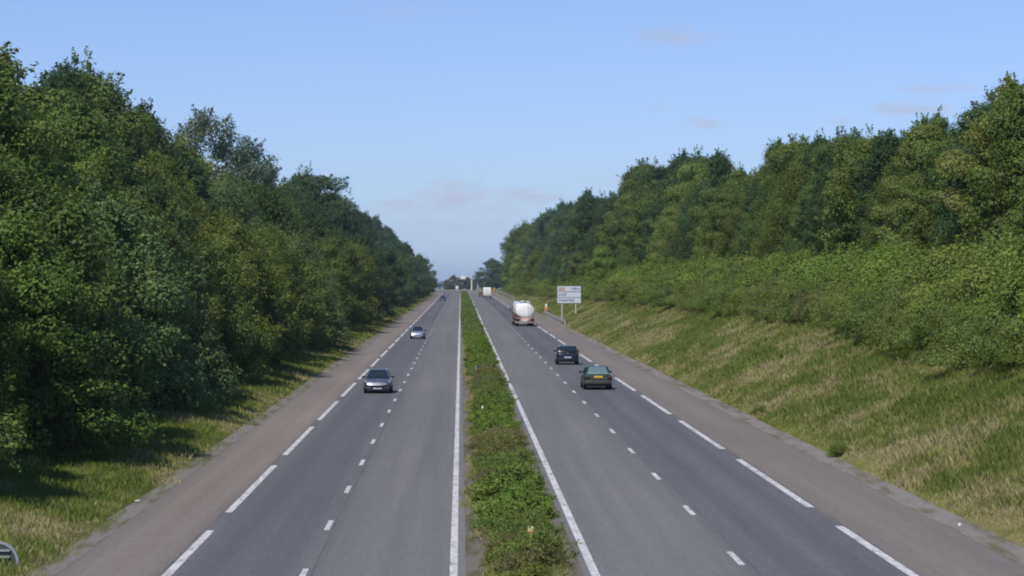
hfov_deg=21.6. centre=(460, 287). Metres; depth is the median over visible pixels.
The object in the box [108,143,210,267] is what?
broadleaf tree
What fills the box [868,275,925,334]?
bush
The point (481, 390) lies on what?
median bush
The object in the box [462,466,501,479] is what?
median bush
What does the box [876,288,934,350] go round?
bush
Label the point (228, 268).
bushy tree
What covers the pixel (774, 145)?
broadleaf tree
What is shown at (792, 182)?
broadleaf tree
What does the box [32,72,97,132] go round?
broadleaf tree
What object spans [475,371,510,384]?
median bush
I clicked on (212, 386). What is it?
bushy tree
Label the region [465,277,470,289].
broadleaf tree
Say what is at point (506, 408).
median bush
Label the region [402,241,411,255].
broadleaf tree
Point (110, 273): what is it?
bushy tree
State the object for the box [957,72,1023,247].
broadleaf tree
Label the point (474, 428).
median bush
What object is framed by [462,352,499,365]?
median bush
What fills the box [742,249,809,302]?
leafy shrub
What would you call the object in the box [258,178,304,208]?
broadleaf tree
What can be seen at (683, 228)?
tree
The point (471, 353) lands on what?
median bush
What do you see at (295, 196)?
broadleaf tree
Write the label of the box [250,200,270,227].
broadleaf tree
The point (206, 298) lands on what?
bushy tree
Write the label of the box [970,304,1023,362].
bush
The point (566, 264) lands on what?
bushy tree
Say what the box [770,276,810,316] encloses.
bush
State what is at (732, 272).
leafy shrub
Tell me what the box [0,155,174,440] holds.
bushy tree
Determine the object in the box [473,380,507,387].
median bush
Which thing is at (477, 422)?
median bush
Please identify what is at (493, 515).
median bush
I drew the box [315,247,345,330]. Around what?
bushy tree
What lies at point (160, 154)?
broadleaf tree
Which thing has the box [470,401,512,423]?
median bush
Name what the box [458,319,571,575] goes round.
median grass
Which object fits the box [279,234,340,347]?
bushy tree
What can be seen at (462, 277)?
gantry
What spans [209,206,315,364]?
bushy tree
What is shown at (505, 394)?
median bush
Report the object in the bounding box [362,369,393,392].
silver car
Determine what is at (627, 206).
broadleaf tree
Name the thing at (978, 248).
leafy shrub
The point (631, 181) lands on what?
broadleaf tree
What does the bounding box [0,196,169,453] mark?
bushy tree
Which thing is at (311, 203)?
broadleaf tree
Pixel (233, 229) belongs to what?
bushy tree
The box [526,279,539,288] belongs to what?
leafy shrub
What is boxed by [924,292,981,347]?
bush
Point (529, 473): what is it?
median bush
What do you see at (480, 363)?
median bush
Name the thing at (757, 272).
leafy shrub
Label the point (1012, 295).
leafy shrub
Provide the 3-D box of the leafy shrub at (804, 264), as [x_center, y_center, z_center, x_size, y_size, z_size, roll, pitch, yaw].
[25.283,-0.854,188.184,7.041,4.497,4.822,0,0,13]
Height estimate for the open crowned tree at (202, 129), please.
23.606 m
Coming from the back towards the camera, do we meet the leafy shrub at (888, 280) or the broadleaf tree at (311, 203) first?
the broadleaf tree at (311, 203)
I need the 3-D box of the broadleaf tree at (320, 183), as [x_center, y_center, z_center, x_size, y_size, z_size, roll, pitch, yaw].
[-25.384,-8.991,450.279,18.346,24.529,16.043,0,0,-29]
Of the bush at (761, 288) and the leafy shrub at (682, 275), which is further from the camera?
the leafy shrub at (682, 275)
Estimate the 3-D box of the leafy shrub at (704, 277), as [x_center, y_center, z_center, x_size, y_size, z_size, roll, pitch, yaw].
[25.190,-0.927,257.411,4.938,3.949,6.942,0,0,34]
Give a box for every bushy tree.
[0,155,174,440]
[0,165,160,429]
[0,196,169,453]
[0,323,46,471]
[79,176,231,409]
[86,224,144,404]
[92,174,213,401]
[128,281,214,395]
[153,206,247,395]
[175,226,231,391]
[190,223,272,377]
[192,202,275,366]
[195,226,281,375]
[201,220,287,364]
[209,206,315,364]
[247,227,301,352]
[249,217,330,350]
[251,234,296,355]
[257,258,308,361]
[260,222,333,347]
[279,223,356,343]
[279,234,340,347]
[306,241,342,317]
[312,246,351,322]
[313,226,374,325]
[314,253,350,336]
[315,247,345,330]
[316,234,369,327]
[340,234,381,322]
[345,236,393,319]
[349,238,386,315]
[364,244,401,315]
[376,253,391,296]
[379,243,412,307]
[395,257,419,303]
[405,254,429,297]
[416,257,434,295]
[418,253,440,292]
[499,253,512,287]
[503,256,513,286]
[504,253,521,291]
[515,246,543,289]
[552,256,566,289]
[555,246,583,281]
[562,248,591,285]
[570,255,591,283]
[581,242,618,296]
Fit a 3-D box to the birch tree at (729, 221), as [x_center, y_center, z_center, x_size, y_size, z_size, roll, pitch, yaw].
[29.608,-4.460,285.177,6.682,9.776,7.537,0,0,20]
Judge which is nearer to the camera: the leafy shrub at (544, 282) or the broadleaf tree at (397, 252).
the leafy shrub at (544, 282)
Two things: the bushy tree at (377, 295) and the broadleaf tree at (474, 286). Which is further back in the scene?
the broadleaf tree at (474, 286)
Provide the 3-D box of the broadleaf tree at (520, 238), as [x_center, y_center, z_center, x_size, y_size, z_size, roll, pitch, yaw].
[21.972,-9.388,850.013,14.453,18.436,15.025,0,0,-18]
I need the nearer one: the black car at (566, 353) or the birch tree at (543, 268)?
the black car at (566, 353)
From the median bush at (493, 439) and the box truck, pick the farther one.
the box truck
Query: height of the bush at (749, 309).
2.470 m
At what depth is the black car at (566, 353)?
201.16 m
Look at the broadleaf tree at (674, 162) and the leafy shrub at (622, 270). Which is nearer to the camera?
the leafy shrub at (622, 270)
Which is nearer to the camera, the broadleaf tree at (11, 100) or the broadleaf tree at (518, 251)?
the broadleaf tree at (11, 100)
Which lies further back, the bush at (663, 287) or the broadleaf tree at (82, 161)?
the bush at (663, 287)
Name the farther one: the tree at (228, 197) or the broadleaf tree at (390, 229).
the broadleaf tree at (390, 229)
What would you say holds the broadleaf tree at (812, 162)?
on the ground at (862, 465)
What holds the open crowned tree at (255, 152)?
on the ground at (862, 465)
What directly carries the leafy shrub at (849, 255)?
on the ground at (862, 465)
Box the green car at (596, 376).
[579,366,611,389]
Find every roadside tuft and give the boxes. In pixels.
[749,403,768,414]
[824,439,849,456]
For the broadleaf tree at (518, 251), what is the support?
on the ground at (862, 465)
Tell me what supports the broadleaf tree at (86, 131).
on the ground at (862, 465)
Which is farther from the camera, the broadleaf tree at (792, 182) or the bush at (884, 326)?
the broadleaf tree at (792, 182)
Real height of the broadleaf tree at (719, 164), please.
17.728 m
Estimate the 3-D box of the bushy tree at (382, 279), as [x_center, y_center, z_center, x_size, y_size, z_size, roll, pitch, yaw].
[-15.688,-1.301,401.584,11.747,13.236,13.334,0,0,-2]
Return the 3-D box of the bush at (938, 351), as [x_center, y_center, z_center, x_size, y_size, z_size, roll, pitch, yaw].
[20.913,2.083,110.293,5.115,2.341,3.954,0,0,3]
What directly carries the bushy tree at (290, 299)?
on the ground at (862, 465)
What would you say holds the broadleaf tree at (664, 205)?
on the ground at (862, 465)
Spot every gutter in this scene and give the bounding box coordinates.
[27,293,435,575]
[494,292,1023,566]
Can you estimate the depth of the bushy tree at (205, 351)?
144.41 m
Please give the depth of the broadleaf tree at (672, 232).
335.42 m
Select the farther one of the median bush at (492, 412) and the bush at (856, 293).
the bush at (856, 293)
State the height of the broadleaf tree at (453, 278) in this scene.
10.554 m
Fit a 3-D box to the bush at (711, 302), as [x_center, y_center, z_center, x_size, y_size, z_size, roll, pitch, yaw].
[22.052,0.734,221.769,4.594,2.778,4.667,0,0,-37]
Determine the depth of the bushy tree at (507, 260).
924.99 m
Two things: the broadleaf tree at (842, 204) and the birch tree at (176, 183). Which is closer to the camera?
the birch tree at (176, 183)
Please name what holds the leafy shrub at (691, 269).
on the ground at (862, 465)
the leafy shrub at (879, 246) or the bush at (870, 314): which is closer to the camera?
the bush at (870, 314)
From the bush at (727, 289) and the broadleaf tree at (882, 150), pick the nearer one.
the broadleaf tree at (882, 150)
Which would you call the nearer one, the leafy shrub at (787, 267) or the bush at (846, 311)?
the bush at (846, 311)
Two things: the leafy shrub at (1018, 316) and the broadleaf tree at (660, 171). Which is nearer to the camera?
the leafy shrub at (1018, 316)
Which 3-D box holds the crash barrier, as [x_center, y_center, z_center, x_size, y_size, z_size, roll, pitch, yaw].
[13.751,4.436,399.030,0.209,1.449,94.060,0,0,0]
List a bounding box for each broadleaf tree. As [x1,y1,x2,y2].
[0,41,42,130]
[0,61,95,198]
[0,143,42,219]
[6,108,155,263]
[15,81,94,136]
[29,57,121,150]
[30,45,183,181]
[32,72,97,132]
[51,96,130,201]
[98,108,186,173]
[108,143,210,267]
[119,139,151,157]
[119,139,208,244]
[133,97,170,155]
[145,150,197,221]
[153,111,187,163]
[162,179,200,229]
[167,146,226,220]
[169,135,238,193]
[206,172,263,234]
[229,173,313,239]
[245,176,297,212]
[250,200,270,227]
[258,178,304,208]
[259,188,319,245]
[276,179,306,209]
[276,196,326,256]
[277,175,324,210]
[284,161,362,242]
[285,182,339,235]
[288,165,317,200]
[289,182,341,235]
[296,202,348,244]
[322,182,377,243]
[322,190,383,267]
[324,207,350,235]
[340,217,360,241]
[357,205,375,246]
[362,210,374,235]
[371,214,387,242]
[372,223,391,244]
[373,220,389,241]
[373,237,397,255]
[376,250,394,303]
[382,224,394,239]
[384,228,404,250]
[392,244,413,273]
[394,250,410,298]
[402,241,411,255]
[403,258,416,297]
[415,254,427,274]
[443,279,450,289]
[448,274,459,290]
[454,277,466,289]
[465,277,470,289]
[470,279,477,290]
[472,258,503,289]
[498,223,528,276]
[499,234,509,255]
[501,220,530,268]
[511,229,530,261]
[512,224,534,255]
[521,207,555,263]
[525,212,540,247]
[535,217,552,251]
[542,200,575,256]
[553,197,568,212]
[553,207,575,250]
[558,187,598,271]
[559,204,600,262]
[563,201,581,229]
[594,189,609,204]
[595,209,621,267]
[600,184,639,221]
[605,204,633,267]
[606,165,635,207]
[606,191,617,200]
[609,195,635,254]
[614,156,661,211]
[614,186,668,264]
[625,155,678,217]
[631,164,667,210]
[632,187,652,217]
[632,190,677,264]
[642,199,678,263]
[648,195,676,262]
[653,145,708,211]
[659,148,691,186]
[660,151,709,203]
[664,179,700,266]
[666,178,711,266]
[677,150,752,196]
[683,179,745,259]
[688,207,727,264]
[690,182,743,260]
[692,148,733,187]
[722,162,749,190]
[727,166,756,196]
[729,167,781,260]
[731,180,768,259]
[739,133,811,213]
[743,168,761,198]
[748,136,786,183]
[778,177,817,255]
[783,157,837,255]
[788,125,865,217]
[788,137,811,171]
[800,127,830,169]
[802,165,871,256]
[808,150,862,257]
[809,146,822,173]
[810,123,899,256]
[846,127,904,247]
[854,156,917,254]
[866,112,954,251]
[886,128,906,141]
[898,128,962,253]
[907,125,960,146]
[921,85,1002,248]
[928,94,1023,249]
[928,105,952,139]
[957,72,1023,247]
[980,71,1023,108]
[1001,132,1023,244]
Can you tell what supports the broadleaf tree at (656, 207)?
on the ground at (862, 465)
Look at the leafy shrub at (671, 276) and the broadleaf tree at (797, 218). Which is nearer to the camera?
the broadleaf tree at (797, 218)
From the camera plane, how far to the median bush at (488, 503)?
75.77 m
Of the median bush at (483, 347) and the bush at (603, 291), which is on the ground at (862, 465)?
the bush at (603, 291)
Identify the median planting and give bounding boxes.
[459,290,486,336]
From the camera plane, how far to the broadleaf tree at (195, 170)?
210.91 m
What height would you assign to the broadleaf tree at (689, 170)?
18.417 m
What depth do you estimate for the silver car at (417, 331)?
303.50 m
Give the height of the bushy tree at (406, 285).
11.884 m
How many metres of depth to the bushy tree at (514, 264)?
794.76 m
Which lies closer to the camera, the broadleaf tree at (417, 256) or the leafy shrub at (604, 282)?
the leafy shrub at (604, 282)
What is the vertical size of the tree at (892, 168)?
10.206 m
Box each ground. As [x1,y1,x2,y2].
[0,289,1023,575]
[436,291,583,575]
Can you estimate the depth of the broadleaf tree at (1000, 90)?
182.04 m
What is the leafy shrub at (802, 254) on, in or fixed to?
on the ground at (862, 465)
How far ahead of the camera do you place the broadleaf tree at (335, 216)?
438.50 m
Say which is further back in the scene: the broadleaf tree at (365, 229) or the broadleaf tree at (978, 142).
the broadleaf tree at (365, 229)
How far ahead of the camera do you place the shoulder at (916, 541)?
84.30 m
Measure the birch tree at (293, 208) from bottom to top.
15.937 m
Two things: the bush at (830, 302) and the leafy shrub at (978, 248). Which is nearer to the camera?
the leafy shrub at (978, 248)
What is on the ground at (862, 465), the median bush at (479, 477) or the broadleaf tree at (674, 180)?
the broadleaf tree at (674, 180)
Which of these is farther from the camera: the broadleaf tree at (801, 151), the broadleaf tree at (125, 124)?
the broadleaf tree at (801, 151)
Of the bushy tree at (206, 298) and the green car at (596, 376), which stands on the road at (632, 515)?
the green car at (596, 376)
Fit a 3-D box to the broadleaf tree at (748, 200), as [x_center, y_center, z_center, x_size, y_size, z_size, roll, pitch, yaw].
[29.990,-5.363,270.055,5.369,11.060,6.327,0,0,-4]
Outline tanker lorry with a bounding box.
[510,300,533,325]
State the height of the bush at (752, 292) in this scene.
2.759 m
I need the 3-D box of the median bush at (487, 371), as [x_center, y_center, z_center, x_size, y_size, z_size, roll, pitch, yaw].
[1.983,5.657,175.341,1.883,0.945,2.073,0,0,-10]
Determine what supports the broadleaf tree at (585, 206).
on the ground at (862, 465)
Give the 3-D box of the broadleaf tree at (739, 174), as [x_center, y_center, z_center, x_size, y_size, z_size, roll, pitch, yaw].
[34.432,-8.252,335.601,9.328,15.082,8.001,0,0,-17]
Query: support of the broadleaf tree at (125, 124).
on the ground at (862, 465)
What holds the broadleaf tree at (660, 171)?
on the ground at (862, 465)
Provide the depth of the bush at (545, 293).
534.23 m
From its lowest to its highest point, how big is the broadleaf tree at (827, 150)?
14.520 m
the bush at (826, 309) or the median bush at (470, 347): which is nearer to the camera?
the bush at (826, 309)
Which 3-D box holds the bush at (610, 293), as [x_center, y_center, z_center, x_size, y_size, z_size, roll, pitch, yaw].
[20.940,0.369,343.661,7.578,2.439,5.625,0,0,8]
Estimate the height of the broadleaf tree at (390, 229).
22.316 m
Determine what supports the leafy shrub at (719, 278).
on the ground at (862, 465)
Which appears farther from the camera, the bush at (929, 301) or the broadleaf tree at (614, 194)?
the broadleaf tree at (614, 194)
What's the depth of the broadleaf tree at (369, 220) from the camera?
699.02 m
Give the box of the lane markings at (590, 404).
[158,317,920,575]
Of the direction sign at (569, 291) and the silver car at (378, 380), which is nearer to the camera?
the silver car at (378, 380)
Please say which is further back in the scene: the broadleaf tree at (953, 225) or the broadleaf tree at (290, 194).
the broadleaf tree at (290, 194)
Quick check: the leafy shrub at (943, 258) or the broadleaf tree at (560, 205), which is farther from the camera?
the broadleaf tree at (560, 205)
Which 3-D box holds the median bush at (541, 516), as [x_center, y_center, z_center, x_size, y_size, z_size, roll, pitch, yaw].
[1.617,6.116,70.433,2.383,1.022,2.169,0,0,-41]
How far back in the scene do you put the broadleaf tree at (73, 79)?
191.31 m
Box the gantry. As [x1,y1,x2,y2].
[460,276,472,290]
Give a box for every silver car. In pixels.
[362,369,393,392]
[409,326,425,338]
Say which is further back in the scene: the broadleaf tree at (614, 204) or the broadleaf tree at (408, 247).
the broadleaf tree at (408, 247)
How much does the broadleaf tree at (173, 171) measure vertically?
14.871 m
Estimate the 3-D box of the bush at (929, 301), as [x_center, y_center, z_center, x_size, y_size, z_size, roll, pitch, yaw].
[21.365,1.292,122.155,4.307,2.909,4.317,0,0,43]
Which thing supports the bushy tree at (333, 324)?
on the ground at (862, 465)
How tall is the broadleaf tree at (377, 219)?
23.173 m
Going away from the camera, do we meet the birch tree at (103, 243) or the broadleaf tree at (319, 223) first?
the birch tree at (103, 243)
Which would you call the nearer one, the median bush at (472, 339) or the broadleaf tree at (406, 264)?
the median bush at (472, 339)
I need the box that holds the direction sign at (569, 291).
[557,286,580,318]
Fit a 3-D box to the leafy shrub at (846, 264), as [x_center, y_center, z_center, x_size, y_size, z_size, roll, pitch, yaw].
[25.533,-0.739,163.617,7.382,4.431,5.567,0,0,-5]
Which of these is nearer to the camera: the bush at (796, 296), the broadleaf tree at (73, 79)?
the bush at (796, 296)
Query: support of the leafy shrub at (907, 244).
on the ground at (862, 465)
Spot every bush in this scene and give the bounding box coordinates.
[462,349,494,361]
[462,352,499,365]
[462,431,527,448]
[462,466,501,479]
[464,355,495,367]
[464,509,545,534]
[466,341,487,351]
[466,345,497,356]
[466,359,498,373]
[466,409,503,422]
[466,414,514,436]
[466,445,544,468]
[467,334,490,344]
[467,435,529,462]
[467,484,543,522]
[468,399,516,407]
[468,463,547,503]
[470,337,492,346]
[470,379,510,388]
[470,396,487,412]
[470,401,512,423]
[470,472,541,482]
[471,331,486,339]
[471,339,492,348]
[471,362,505,377]
[471,422,527,441]
[471,435,529,457]
[472,355,497,368]
[472,389,509,410]
[472,411,523,427]
[472,426,524,438]
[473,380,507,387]
[473,413,521,426]
[473,425,531,450]
[474,384,493,393]
[474,410,516,436]
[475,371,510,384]
[475,480,556,508]
[476,387,506,401]
[476,433,519,452]
[476,487,562,524]
[477,382,508,390]
[477,409,510,420]
[477,445,537,457]
[478,395,511,408]
[478,402,514,417]
[479,384,505,394]
[480,369,502,376]
[480,384,514,394]
[480,454,540,473]
[480,462,548,490]
[481,531,581,554]
[482,514,564,546]
[486,389,518,400]
[487,503,562,537]
[488,539,573,572]
[489,400,514,412]
[489,524,579,566]
[492,561,576,575]
[493,521,563,559]
[498,458,540,476]
[501,480,548,501]
[535,284,556,296]
[583,279,603,299]
[587,284,607,299]
[595,280,610,296]
[596,282,624,299]
[599,281,611,298]
[601,281,615,299]
[612,279,633,299]
[619,278,641,294]
[621,282,652,303]
[623,278,651,301]
[630,276,659,303]
[638,276,668,302]
[645,284,679,306]
[648,276,678,300]
[657,283,685,303]
[661,283,682,301]
[672,294,683,307]
[673,282,693,302]
[677,284,706,307]
[679,275,704,303]
[679,289,699,306]
[684,276,715,309]
[691,278,718,308]
[698,282,736,313]
[702,279,723,307]
[716,281,743,312]
[719,281,750,314]
[733,280,766,313]
[737,283,776,314]
[742,279,771,315]
[745,276,779,313]
[752,274,803,318]
[756,278,809,321]
[769,274,802,312]
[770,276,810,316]
[776,279,823,319]
[786,285,822,319]
[800,283,832,321]
[805,276,849,323]
[806,282,858,328]
[810,282,841,318]
[810,283,851,325]
[813,284,859,327]
[818,290,870,329]
[826,281,875,328]
[830,286,883,330]
[834,285,885,338]
[846,282,904,342]
[853,288,899,332]
[860,304,916,344]
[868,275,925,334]
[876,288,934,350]
[886,285,960,347]
[897,293,964,345]
[909,315,985,367]
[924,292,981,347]
[931,287,989,350]
[949,297,1023,360]
[956,284,1021,351]
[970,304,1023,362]
[972,296,1023,361]
[1011,326,1023,363]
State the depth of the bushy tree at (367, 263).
367.56 m
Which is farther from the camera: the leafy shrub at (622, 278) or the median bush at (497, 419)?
the leafy shrub at (622, 278)
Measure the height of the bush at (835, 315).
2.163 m
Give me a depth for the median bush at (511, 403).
138.71 m
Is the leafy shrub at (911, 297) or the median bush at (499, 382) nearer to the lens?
the leafy shrub at (911, 297)
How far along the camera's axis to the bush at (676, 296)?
261.75 m
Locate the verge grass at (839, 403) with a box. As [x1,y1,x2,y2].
[481,289,1023,547]
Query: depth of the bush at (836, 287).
160.97 m
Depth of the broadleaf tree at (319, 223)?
347.58 m
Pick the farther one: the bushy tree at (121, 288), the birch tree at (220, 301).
the birch tree at (220, 301)
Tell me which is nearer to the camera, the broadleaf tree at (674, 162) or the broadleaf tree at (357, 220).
the broadleaf tree at (674, 162)
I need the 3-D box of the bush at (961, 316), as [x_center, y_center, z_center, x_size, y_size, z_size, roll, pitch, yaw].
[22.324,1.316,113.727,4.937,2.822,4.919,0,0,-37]
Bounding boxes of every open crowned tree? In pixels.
[172,104,270,186]
[214,136,301,209]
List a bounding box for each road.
[161,292,465,575]
[468,291,908,575]
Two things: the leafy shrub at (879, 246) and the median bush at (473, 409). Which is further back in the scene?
the leafy shrub at (879, 246)
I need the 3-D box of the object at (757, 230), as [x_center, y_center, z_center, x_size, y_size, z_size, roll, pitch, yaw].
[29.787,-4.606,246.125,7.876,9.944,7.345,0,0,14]
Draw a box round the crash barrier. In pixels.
[544,310,565,325]
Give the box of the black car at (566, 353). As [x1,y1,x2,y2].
[553,345,578,364]
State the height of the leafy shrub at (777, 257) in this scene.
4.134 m
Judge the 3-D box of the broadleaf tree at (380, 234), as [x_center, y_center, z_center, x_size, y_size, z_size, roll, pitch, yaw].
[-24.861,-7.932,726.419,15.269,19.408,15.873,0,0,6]
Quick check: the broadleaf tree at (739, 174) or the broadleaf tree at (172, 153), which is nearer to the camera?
the broadleaf tree at (172, 153)
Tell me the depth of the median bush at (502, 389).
150.99 m
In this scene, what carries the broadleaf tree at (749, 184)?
on the ground at (862, 465)
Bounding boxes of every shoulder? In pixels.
[55,292,441,575]
[481,291,1023,575]
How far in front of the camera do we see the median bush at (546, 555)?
61.84 m
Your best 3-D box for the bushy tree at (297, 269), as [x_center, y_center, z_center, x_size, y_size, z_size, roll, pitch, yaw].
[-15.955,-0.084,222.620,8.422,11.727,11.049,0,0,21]
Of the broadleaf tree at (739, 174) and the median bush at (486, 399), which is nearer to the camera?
the median bush at (486, 399)
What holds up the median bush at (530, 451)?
on the median ground at (474, 550)
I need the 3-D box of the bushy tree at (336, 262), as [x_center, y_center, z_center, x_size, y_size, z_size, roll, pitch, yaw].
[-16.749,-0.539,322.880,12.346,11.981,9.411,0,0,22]
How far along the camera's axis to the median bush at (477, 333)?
275.04 m
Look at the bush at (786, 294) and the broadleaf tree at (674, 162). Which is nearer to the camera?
the bush at (786, 294)
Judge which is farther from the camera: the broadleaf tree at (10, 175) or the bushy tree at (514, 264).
the bushy tree at (514, 264)
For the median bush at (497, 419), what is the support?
on the median ground at (474, 550)
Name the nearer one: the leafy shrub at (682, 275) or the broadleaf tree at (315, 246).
the leafy shrub at (682, 275)
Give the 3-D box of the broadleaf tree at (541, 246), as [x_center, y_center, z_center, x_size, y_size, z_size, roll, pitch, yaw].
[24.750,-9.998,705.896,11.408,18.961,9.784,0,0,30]
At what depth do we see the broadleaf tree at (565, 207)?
640.21 m
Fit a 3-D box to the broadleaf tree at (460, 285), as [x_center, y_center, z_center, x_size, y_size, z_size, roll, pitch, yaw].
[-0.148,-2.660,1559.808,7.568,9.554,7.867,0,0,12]
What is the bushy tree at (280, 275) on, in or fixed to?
on the ground at (862, 465)
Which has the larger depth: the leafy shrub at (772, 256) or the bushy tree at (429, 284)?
the bushy tree at (429, 284)
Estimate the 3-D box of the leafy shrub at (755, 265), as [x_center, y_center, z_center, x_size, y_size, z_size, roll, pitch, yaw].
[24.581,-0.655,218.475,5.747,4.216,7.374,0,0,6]
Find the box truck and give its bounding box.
[483,287,490,297]
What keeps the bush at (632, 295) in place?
on the ground at (862, 465)
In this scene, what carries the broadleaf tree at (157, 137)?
on the ground at (862, 465)
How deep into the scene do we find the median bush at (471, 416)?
126.78 m
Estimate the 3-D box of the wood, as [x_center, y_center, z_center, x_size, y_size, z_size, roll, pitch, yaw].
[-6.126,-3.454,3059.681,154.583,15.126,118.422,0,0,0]
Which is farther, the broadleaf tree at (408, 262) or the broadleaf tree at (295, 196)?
the broadleaf tree at (408, 262)
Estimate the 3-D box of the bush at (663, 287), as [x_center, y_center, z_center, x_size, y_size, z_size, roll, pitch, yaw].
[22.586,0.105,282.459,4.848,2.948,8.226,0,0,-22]
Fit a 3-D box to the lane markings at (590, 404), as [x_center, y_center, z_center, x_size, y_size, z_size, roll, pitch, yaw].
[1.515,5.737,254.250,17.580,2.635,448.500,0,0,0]
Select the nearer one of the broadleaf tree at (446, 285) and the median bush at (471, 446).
the median bush at (471, 446)
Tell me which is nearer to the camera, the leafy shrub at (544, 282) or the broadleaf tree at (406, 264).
the leafy shrub at (544, 282)
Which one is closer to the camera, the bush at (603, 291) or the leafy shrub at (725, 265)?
the leafy shrub at (725, 265)
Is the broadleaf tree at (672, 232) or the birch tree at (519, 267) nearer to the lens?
the broadleaf tree at (672, 232)
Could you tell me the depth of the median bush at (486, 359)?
190.49 m
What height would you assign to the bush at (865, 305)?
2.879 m
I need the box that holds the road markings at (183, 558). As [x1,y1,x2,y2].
[162,291,918,575]
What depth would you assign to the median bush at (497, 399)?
132.02 m
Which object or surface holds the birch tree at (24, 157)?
on the ground at (862, 465)
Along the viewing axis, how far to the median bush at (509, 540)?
65.31 m
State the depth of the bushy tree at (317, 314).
234.37 m
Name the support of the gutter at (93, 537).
on the shoulder at (158, 536)
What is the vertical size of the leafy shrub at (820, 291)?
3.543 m
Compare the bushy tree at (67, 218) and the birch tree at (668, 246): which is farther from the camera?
the birch tree at (668, 246)
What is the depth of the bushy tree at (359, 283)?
331.79 m
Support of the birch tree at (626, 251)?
on the ground at (862, 465)
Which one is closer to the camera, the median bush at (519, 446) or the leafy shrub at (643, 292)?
the median bush at (519, 446)
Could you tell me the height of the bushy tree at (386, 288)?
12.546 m
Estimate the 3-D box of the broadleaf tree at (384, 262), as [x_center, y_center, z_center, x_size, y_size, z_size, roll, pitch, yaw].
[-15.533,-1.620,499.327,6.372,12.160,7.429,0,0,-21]
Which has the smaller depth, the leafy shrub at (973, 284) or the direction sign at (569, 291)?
the leafy shrub at (973, 284)
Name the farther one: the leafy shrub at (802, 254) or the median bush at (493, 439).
the leafy shrub at (802, 254)
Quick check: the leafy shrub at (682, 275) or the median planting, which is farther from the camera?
the median planting
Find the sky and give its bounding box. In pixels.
[0,0,1023,288]
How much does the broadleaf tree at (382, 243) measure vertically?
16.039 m
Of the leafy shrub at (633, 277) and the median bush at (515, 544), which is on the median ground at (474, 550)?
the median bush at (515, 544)
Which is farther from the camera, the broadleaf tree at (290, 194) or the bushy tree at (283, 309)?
the broadleaf tree at (290, 194)
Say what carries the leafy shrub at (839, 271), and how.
on the ground at (862, 465)
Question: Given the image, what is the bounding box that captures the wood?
[435,280,497,289]
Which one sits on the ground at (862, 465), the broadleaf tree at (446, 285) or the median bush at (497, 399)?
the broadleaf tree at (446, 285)
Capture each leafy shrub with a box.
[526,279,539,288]
[539,276,550,289]
[577,268,595,284]
[588,266,619,285]
[595,273,612,293]
[607,260,644,287]
[611,264,634,278]
[615,264,637,279]
[615,269,641,283]
[620,257,667,284]
[626,265,666,284]
[636,262,690,298]
[649,266,686,297]
[668,254,692,271]
[669,256,700,293]
[672,255,713,293]
[675,250,733,292]
[677,258,693,269]
[697,259,724,284]
[698,258,727,280]
[702,262,722,285]
[708,250,743,282]
[710,257,747,284]
[712,255,753,289]
[717,251,761,276]
[718,259,753,291]
[733,257,776,288]
[735,254,776,301]
[737,266,773,304]
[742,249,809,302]
[758,247,784,265]
[764,248,788,264]
[768,256,800,281]
[771,251,822,287]
[773,244,857,291]
[783,242,821,262]
[799,255,842,285]
[800,255,849,283]
[801,256,841,290]
[801,270,846,312]
[813,258,852,289]
[823,251,866,286]
[825,240,908,305]
[826,236,906,296]
[837,250,896,290]
[841,239,865,259]
[850,252,928,328]
[851,257,890,295]
[856,233,893,258]
[861,259,918,294]
[863,241,930,288]
[874,233,913,255]
[876,234,946,294]
[884,231,926,256]
[894,261,962,306]
[905,249,969,304]
[909,233,978,288]
[938,255,989,305]
[944,229,1023,306]
[956,224,1020,306]
[966,237,995,259]
[966,248,1023,342]
[968,266,1023,329]
[970,238,990,254]
[978,234,1023,305]
[1014,308,1023,350]
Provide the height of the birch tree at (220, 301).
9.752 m
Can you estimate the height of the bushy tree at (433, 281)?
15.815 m
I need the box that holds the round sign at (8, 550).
[0,541,18,565]
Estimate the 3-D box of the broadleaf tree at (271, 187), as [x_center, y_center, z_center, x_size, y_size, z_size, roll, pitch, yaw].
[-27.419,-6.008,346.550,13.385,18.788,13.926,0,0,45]
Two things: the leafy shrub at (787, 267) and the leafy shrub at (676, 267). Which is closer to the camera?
the leafy shrub at (787, 267)
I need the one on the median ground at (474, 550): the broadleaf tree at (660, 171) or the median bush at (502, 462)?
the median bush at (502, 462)
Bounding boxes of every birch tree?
[0,124,122,310]
[0,252,42,453]
[27,107,93,203]
[85,219,139,337]
[152,159,187,211]
[179,168,210,219]
[180,230,227,375]
[217,171,285,237]
[255,225,295,312]
[276,193,318,249]
[397,256,418,301]
[511,250,527,282]
[537,251,553,284]
[550,257,563,284]
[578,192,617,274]
[611,197,651,272]
[654,191,684,266]
[712,200,744,261]
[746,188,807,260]
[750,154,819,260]
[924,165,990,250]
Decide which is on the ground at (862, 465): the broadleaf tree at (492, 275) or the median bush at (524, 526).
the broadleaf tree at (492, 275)
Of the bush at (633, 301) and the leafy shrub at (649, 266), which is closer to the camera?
the bush at (633, 301)

